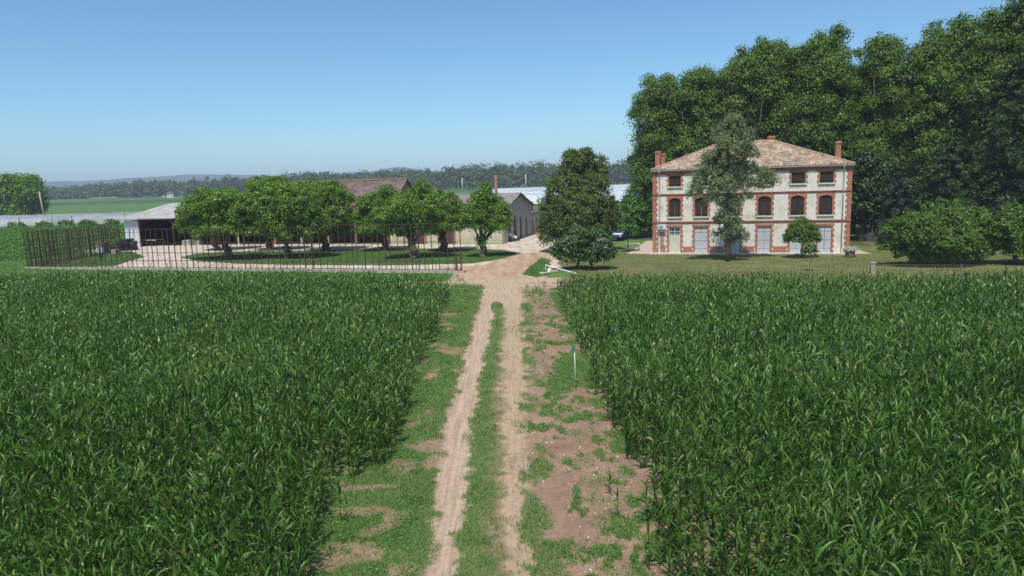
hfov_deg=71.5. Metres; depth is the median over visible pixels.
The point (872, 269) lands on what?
gate pillar
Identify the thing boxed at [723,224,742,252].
door
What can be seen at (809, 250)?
sapling
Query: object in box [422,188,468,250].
mulberry tree
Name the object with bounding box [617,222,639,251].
ornamental tree
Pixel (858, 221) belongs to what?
evergreen shrub
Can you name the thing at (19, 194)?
oak tree
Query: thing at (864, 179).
evergreen shrub
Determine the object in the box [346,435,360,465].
corn plant
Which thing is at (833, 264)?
wire fence
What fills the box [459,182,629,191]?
field
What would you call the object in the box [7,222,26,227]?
orchard bush
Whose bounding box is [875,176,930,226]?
evergreen shrub
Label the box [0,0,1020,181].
sky
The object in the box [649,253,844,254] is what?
terrace
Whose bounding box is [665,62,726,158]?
plane tree
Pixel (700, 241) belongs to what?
door
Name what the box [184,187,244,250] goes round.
mulberry tree
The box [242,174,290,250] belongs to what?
mulberry tree
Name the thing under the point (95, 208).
field
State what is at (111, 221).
orchard bush
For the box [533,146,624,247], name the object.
linden tree
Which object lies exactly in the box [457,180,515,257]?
mulberry tree
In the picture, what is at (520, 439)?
dry grass
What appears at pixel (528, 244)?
yard
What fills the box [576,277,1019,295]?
margin grass
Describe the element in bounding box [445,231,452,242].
wooden door
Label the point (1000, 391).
corn field
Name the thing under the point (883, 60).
plane tree
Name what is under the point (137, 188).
wood
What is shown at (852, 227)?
plane tree
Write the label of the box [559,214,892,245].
wood floor
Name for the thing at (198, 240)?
stone block
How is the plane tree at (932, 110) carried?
on the wood floor
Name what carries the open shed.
on the ground at (620, 244)
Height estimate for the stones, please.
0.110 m
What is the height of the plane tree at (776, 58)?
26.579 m
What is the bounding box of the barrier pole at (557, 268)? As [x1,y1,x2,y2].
[545,265,575,273]
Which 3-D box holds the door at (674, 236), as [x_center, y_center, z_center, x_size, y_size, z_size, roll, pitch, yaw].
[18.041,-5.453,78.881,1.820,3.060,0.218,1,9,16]
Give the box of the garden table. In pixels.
[625,243,639,250]
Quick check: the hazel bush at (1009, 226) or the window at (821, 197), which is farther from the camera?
the window at (821, 197)
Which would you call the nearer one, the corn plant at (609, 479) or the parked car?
the corn plant at (609, 479)
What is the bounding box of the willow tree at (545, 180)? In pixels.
[542,176,550,185]
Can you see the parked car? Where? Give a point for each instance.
(622, 234)
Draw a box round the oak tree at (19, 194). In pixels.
[0,171,51,215]
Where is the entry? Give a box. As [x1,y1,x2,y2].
[438,252,555,280]
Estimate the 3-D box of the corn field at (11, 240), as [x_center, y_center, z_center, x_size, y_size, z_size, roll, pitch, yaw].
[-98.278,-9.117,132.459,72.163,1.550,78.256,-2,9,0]
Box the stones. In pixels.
[341,318,655,574]
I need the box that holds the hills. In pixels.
[43,167,439,187]
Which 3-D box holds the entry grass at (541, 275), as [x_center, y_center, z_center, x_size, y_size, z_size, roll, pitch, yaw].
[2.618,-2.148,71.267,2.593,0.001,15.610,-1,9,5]
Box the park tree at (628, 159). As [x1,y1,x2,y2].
[624,153,642,179]
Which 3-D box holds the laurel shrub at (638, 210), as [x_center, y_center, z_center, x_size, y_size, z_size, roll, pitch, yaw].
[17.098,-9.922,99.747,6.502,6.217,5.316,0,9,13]
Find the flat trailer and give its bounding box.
[142,239,165,245]
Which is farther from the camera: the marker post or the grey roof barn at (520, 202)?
the grey roof barn at (520, 202)
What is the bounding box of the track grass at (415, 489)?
[290,281,674,575]
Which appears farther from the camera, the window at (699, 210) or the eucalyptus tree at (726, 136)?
the window at (699, 210)
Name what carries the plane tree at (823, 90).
on the wood floor
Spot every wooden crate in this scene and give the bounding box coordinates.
[106,246,114,252]
[111,249,119,253]
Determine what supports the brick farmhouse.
on the ground at (620, 244)
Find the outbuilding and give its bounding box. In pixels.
[530,202,544,233]
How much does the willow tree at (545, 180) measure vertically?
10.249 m
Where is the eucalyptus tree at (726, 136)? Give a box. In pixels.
[684,111,783,261]
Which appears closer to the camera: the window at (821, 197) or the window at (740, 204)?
the window at (821, 197)
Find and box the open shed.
[198,234,267,244]
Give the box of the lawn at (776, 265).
[557,235,1023,285]
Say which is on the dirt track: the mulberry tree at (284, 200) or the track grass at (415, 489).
the track grass at (415, 489)
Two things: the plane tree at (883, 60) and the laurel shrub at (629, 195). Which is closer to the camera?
the plane tree at (883, 60)
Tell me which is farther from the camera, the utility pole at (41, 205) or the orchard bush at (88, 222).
the utility pole at (41, 205)
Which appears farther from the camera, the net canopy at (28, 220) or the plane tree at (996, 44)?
the net canopy at (28, 220)
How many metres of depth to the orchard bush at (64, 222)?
175.22 m
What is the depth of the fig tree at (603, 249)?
66.56 m
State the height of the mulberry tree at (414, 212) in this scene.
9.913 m
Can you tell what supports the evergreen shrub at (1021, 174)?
on the lawn at (776, 265)
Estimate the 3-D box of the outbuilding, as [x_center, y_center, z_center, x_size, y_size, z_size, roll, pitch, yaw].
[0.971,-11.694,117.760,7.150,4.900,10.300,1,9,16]
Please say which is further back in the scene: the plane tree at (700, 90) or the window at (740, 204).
the plane tree at (700, 90)
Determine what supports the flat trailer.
on the yard at (528, 244)
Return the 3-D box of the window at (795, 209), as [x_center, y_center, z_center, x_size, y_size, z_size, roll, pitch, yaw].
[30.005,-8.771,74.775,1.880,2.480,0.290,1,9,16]
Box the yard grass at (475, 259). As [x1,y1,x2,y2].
[182,248,518,264]
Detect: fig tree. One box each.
[548,224,591,268]
[577,224,618,269]
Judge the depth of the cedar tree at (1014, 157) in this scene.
74.30 m
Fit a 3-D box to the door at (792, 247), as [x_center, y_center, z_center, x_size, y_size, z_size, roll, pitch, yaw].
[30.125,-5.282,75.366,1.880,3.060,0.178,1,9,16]
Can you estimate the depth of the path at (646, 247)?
84.70 m
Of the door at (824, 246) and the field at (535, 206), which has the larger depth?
the field at (535, 206)
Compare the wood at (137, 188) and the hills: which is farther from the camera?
the hills
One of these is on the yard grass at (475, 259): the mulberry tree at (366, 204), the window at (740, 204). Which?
the mulberry tree at (366, 204)
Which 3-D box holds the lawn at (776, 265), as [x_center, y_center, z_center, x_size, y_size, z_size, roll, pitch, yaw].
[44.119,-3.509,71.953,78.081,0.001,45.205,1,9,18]
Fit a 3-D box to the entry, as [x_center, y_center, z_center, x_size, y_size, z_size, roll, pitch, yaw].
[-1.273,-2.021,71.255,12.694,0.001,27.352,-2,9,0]
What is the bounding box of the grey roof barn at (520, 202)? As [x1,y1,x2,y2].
[390,192,533,243]
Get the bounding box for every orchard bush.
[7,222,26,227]
[35,220,53,226]
[57,219,76,225]
[76,219,96,225]
[103,218,120,223]
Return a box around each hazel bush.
[874,196,999,264]
[984,202,1023,264]
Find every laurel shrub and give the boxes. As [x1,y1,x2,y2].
[616,195,652,237]
[620,181,652,209]
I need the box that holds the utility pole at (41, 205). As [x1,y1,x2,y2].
[38,191,45,221]
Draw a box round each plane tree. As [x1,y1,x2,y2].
[623,71,688,200]
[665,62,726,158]
[711,52,768,142]
[732,34,809,147]
[771,20,868,184]
[839,63,890,233]
[847,31,915,234]
[882,11,982,202]
[948,0,1023,193]
[1002,26,1023,177]
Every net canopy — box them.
[0,211,141,227]
[83,196,164,201]
[492,184,637,203]
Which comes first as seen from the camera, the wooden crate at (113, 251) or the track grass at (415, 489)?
the track grass at (415, 489)
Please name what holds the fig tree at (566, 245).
on the lawn at (776, 265)
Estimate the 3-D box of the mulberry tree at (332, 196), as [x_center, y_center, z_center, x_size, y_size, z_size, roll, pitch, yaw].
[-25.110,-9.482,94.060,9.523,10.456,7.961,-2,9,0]
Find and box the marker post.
[572,346,575,387]
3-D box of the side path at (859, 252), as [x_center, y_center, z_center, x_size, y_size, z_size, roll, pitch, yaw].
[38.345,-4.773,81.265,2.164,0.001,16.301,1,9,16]
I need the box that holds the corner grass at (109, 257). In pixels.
[50,251,144,265]
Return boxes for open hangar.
[116,203,248,246]
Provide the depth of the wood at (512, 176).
682.47 m
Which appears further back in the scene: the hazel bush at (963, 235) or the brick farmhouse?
the brick farmhouse
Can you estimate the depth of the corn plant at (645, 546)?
15.85 m
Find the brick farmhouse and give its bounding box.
[650,136,855,252]
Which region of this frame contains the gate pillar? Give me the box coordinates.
[870,262,875,272]
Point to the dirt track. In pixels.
(508, 294)
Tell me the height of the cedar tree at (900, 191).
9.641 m
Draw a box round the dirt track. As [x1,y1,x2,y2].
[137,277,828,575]
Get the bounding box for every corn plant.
[335,479,347,521]
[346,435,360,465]
[602,466,614,494]
[609,487,622,517]
[642,520,659,570]
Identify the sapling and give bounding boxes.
[801,242,819,270]
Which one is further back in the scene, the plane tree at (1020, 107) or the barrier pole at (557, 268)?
the plane tree at (1020, 107)
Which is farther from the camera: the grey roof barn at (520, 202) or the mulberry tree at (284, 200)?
the grey roof barn at (520, 202)
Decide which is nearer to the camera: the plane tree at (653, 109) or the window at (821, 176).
the window at (821, 176)
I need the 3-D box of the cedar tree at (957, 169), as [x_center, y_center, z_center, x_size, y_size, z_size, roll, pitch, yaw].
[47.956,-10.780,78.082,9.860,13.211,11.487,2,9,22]
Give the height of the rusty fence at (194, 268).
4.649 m
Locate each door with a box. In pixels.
[416,230,423,243]
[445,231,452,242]
[666,225,682,252]
[692,225,709,252]
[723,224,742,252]
[754,224,773,252]
[787,224,804,252]
[815,223,834,252]
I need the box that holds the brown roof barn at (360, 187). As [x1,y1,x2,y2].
[273,178,414,243]
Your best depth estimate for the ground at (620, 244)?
25.51 m
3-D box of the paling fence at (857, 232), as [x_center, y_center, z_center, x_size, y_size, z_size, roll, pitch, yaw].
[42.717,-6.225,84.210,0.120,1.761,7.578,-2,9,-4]
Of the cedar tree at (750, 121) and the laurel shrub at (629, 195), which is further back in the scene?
the laurel shrub at (629, 195)
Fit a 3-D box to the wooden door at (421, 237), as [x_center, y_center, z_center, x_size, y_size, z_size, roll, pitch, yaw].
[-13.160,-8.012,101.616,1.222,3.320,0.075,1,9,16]
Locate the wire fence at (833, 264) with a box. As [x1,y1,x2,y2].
[612,261,1020,276]
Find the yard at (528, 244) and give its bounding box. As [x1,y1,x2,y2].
[74,233,562,272]
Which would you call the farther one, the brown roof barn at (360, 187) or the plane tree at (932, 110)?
the brown roof barn at (360, 187)
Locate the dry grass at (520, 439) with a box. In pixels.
[502,318,528,565]
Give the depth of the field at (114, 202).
557.74 m
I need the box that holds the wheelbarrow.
[508,233,519,241]
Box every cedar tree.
[739,102,758,139]
[781,102,815,149]
[875,163,917,243]
[903,128,996,244]
[955,46,1023,221]
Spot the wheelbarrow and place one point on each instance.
(512, 235)
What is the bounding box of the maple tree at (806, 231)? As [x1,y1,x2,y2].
[781,216,822,257]
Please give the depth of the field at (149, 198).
735.92 m
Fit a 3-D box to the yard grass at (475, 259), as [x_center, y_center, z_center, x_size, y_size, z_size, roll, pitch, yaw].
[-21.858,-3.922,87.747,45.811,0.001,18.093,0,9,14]
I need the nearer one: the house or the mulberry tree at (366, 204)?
the mulberry tree at (366, 204)
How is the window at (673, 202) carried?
in the brick farmhouse
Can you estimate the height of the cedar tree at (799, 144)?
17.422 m
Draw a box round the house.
[166,192,173,197]
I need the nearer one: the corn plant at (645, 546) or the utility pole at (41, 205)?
the corn plant at (645, 546)
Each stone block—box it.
[182,239,194,245]
[194,239,203,244]
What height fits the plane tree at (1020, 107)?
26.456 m
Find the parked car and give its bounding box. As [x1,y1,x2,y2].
[611,230,629,240]
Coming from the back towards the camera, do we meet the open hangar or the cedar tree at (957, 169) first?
the open hangar
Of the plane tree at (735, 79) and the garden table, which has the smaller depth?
the garden table
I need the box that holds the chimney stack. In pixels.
[494,173,497,192]
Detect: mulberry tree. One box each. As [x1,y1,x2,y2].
[171,185,269,259]
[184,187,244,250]
[241,179,334,258]
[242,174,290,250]
[300,177,356,250]
[350,181,403,250]
[368,177,452,258]
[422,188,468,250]
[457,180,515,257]
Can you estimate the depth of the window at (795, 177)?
74.39 m
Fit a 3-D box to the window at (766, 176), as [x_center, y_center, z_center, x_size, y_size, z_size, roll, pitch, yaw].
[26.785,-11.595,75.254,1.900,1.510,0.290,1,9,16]
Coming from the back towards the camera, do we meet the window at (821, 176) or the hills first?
the hills
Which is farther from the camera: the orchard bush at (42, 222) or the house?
the house
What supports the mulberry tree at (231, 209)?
on the yard grass at (475, 259)
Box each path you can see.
[627,241,652,253]
[855,250,870,253]
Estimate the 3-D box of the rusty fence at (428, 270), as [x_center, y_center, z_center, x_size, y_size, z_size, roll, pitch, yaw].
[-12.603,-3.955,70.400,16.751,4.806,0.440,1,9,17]
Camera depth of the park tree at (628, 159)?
117.45 m
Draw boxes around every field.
[0,223,125,260]
[0,266,449,575]
[12,191,468,223]
[45,187,469,201]
[48,191,457,205]
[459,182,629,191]
[461,191,970,208]
[556,266,1023,575]
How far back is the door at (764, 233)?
76.28 m
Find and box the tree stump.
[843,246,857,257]
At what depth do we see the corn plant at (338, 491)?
18.52 m
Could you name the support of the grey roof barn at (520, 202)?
on the ground at (620, 244)
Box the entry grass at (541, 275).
[522,259,550,276]
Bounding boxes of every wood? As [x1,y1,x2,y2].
[38,173,297,199]
[280,156,638,189]
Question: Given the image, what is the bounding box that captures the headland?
[0,252,454,295]
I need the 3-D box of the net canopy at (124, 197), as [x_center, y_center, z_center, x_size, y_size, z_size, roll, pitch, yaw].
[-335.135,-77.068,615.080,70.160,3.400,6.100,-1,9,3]
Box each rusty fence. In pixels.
[22,227,313,271]
[23,222,121,265]
[311,223,465,272]
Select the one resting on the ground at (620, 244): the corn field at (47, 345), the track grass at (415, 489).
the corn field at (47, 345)
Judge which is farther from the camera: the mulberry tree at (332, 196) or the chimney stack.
the chimney stack
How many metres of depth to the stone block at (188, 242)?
110.53 m
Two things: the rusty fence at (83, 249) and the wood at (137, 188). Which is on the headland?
the rusty fence at (83, 249)
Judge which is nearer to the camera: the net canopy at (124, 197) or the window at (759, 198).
the window at (759, 198)
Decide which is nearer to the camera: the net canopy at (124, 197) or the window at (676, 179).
the window at (676, 179)
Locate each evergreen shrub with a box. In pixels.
[848,144,898,241]
[849,136,917,234]
[851,198,904,231]
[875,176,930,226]
[970,172,1023,222]
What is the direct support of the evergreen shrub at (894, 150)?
on the lawn at (776, 265)
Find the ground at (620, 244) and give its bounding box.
[0,180,1023,575]
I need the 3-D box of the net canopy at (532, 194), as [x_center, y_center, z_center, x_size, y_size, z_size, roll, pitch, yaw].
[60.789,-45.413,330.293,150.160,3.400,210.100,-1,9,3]
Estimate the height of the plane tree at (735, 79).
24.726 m
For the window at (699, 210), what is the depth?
77.60 m
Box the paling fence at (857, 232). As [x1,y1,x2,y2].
[854,229,887,242]
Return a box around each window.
[666,174,682,187]
[666,196,682,217]
[692,195,710,217]
[724,195,742,216]
[755,194,773,216]
[756,172,773,185]
[788,170,807,184]
[788,193,806,216]
[816,192,835,215]
[817,170,836,183]

